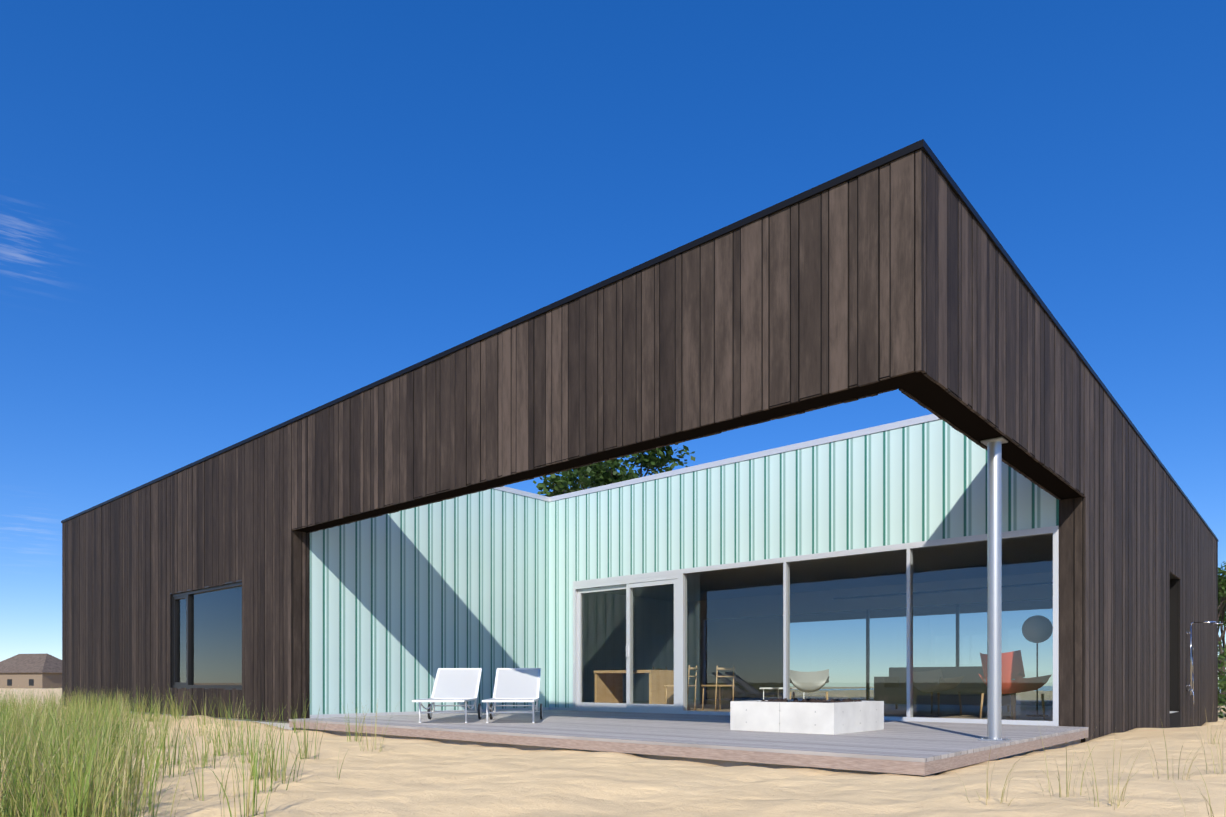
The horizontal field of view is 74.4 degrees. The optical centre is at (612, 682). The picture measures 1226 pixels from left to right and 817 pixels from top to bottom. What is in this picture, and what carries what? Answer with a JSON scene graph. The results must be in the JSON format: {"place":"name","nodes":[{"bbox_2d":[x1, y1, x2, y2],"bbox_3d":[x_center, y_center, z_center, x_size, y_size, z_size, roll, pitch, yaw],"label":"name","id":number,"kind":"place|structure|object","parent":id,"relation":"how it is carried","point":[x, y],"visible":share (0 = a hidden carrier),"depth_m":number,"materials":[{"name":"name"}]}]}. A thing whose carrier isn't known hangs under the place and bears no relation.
{"place":"outdoors","nodes":[
{"label":"outdoors","id":0,"kind":"place"},
{"bbox_2d":[0,687,1225,816],"bbox_3d":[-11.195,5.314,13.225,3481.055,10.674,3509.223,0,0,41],"label":"sand ground","id":1,"kind":"structure","parent":0,"point":[410,778],"depth_m":4.95,"materials":[{"name":"beige sand"}]},
{"bbox_2d":[0,653,61,688],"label":"neighbour house","id":2,"kind":"structure","parent":1,"relation":"on","point":[44,671],"depth_m":149.98,"materials":[{"name":"brown"}]},
{"bbox_2d":[533,443,694,496],"bbox_3d":[1.786,-4.783,34.915,10.656,11.807,12.718,0,0,-7],"label":"oak tree","id":3,"kind":"object","parent":1,"relation":"on","point":[600,473],"visible":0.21,"depth_m":30.35,"materials":[{"name":"green plant"}]},
{"bbox_2d":[62,149,1217,742],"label":"exterior wall cladding","id":4,"kind":"structure","parent":1,"relation":"on","point":[896,267],"depth_m":8.90,"materials":[{"name":"brown wood"}]},
{"bbox_2d":[119,710,1178,775],"bbox_3d":[1.527,0.985,19.677,19.530,0.858,20.430,0,0,41],"label":"concrete foundation","id":5,"kind":"object","parent":1,"relation":"on","point":[724,763],"depth_m":8.09,"materials":[{"name":"grey concrete"}]},
{"bbox_2d":[293,497,1217,727],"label":"house walls","id":6,"kind":"structure","parent":5,"relation":"on","point":[1174,651],"depth_m":15.56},
{"bbox_2d":[170,580,241,689],"bbox_3d":[-6.715,-0.731,13.366,2.870,1.690,0.126,0,0,41],"label":"window frame","id":7,"kind":"object","parent":6,"relation":"attached to","point":[174,598],"visible":0.69,"depth_m":13.89,"materials":[{"name":"grey metal"}]},
{"bbox_2d":[177,586,241,684],"bbox_3d":[-6.703,-0.731,13.380,2.730,1.550,0.001,0,0,41],"label":"window glass","id":8,"kind":"object","parent":7,"relation":"in","point":[216,637],"visible":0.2,"depth_m":13.26,"materials":[{"name":"blue glass"}]},
{"bbox_2d":[310,489,549,714],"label":"corrugated wall","id":9,"kind":"structure","parent":6,"relation":"attached to","point":[406,604],"depth_m":13.08,"materials":[{"name":"teal metal"}]},
{"bbox_2d":[61,139,1218,541],"bbox_3d":[1.527,-3.670,19.677,19.628,0.053,20.528,0,0,41],"label":"parapet coping","id":10,"kind":"object","parent":6,"relation":"on","point":[877,163],"visible":0.23,"depth_m":7.47,"materials":[{"name":"black metal"}]},
{"bbox_2d":[291,369,1083,531],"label":"beam soffits","id":11,"kind":"object","parent":6,"relation":"on","point":[929,393],"visible":0.79,"depth_m":7.01,"materials":[{"name":"black wood"}]},
{"bbox_2d":[706,615,781,698],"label":"wall","id":12,"kind":"structure","parent":6,"relation":"attached to","point":[746,639],"depth_m":26.89,"materials":[{"name":"clear"}]},
{"bbox_2d":[550,419,1058,707],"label":"corrugated wall","id":13,"kind":"structure","parent":6,"relation":"attached to","point":[926,481],"depth_m":11.86,"materials":[{"name":"teal metal"}]},
{"bbox_2d":[582,534,1052,701],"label":"white interior walls","id":14,"kind":"structure","parent":6,"relation":"attached to","point":[605,636],"depth_m":20.56,"materials":[{"name":"grey paint"}]},
{"bbox_2d":[1186,621,1222,703],"bbox_3d":[11.649,-0.380,15.894,0.586,1.634,0.270,0,0,41],"label":"outdoor shower","id":15,"kind":"object","parent":6,"relation":"attached to","point":[1190,689],"visible":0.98,"depth_m":16.01,"materials":[{"name":"silver metal"}]},
{"bbox_2d":[289,721,1087,775],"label":"deck fascia","id":16,"kind":"structure","parent":1,"relation":"on","point":[898,767],"depth_m":6.86,"materials":[{"name":"grey wood"}]},
{"bbox_2d":[412,668,481,722],"bbox_3d":[-2.183,0.154,10.812,0.722,0.720,1.896,0,0,-3],"label":"chaise longue","id":17,"kind":"object","parent":16,"relation":"on","point":[456,684],"visible":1,"depth_m":11.34,"materials":[{"name":"white fabric"}]},
{"bbox_2d":[482,668,542,722],"bbox_3d":[-1.323,0.154,10.775,0.722,0.720,1.896,0,0,-3],"label":"chaise longue","id":18,"kind":"object","parent":16,"relation":"on","point":[517,685],"visible":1,"depth_m":11.31,"materials":[{"name":"white fabric"}]},
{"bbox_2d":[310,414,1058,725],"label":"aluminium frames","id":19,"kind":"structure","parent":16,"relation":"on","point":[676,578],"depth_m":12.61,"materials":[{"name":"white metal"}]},
{"bbox_2d":[581,534,1052,720],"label":"glazing panes","id":20,"kind":"object","parent":19,"relation":"in","point":[778,658],"visible":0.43,"depth_m":12.47,"materials":[{"name":"clear glass"}]},
{"bbox_2d":[289,710,1088,761],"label":"deck","id":21,"kind":"structure","parent":16,"relation":"on","point":[912,741],"depth_m":8.28,"materials":[{"name":"grey wood"}]},
{"bbox_2d":[730,698,883,734],"bbox_3d":[2.114,0.344,8.767,1.201,0.338,1.201,0,0,41],"label":"fire pit","id":22,"kind":"object","parent":21,"relation":"on","point":[823,716],"visible":1,"depth_m":8.33,"materials":[{"name":"concrete"}]},
{"bbox_2d":[977,437,1010,740],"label":"steel column","id":23,"kind":"structure","parent":16,"relation":"on","point":[994,589],"depth_m":7.13,"materials":[{"name":"grey metal"}]},
{"bbox_2d":[1218,561,1225,696],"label":"tree","id":24,"kind":"object","parent":1,"relation":"on","point":[1222,598],"visible":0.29,"depth_m":38.63,"materials":[{"name":"green plant"}]},
{"bbox_2d":[1218,675,1225,717],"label":"shrub","id":25,"kind":"object","parent":1,"relation":"on","point":[1220,699],"visible":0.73,"depth_m":23.04,"materials":[{"name":"green plant"}]},
{"bbox_2d":[1218,645,1225,717],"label":"shrub","id":26,"kind":"object","parent":1,"relation":"on","point":[1222,664],"visible":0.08,"depth_m":24.93,"materials":[{"name":"green plant"}]},
{"bbox_2d":[1218,641,1225,697],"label":"shrub","id":27,"kind":"object","parent":1,"relation":"on","point":[1224,675],"visible":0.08,"depth_m":28.83,"materials":[{"name":"green plant"}]},
{"bbox_2d":[0,684,1225,816],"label":"dune grass","id":28,"kind":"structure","parent":0,"point":[60,783],"depth_m":3.88,"materials":[{"name":"green plant"}]},
{"bbox_2d":[0,0,1225,686],"label":"sky","id":29,"kind":"structure","parent":0,"point":[223,223],"materials":[{"name":"blue"}]},
{"bbox_2d":[592,700,1052,725],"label":"interior floor","id":30,"kind":"structure","parent":0,"point":[919,711],"depth_m":14.75,"materials":[{"name":"grey wood"}]},
{"bbox_2d":[594,582,1052,719],"bbox_3d":[5.087,-0.836,16.176,8.430,2.701,8.250,0,0,41],"label":"interior furniture","id":31,"kind":"object","parent":30,"relation":"on","point":[799,676],"depth_m":14.36,"materials":[{"name":"brown wood"}]},
{"bbox_2d":[708,697,1052,705],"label":"lake deck","id":32,"kind":"structure","parent":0,"point":[1025,702],"depth_m":24.33,"materials":[{"name":"wood"}]},
{"bbox_2d":[790,686,1220,690],"bbox_3d":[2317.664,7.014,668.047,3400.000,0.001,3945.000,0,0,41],"label":"lake water","id":33,"kind":"structure","parent":0,"point":[872,688],"depth_m":796.08,"materials":[{"name":"blue liquid"}]}
]}

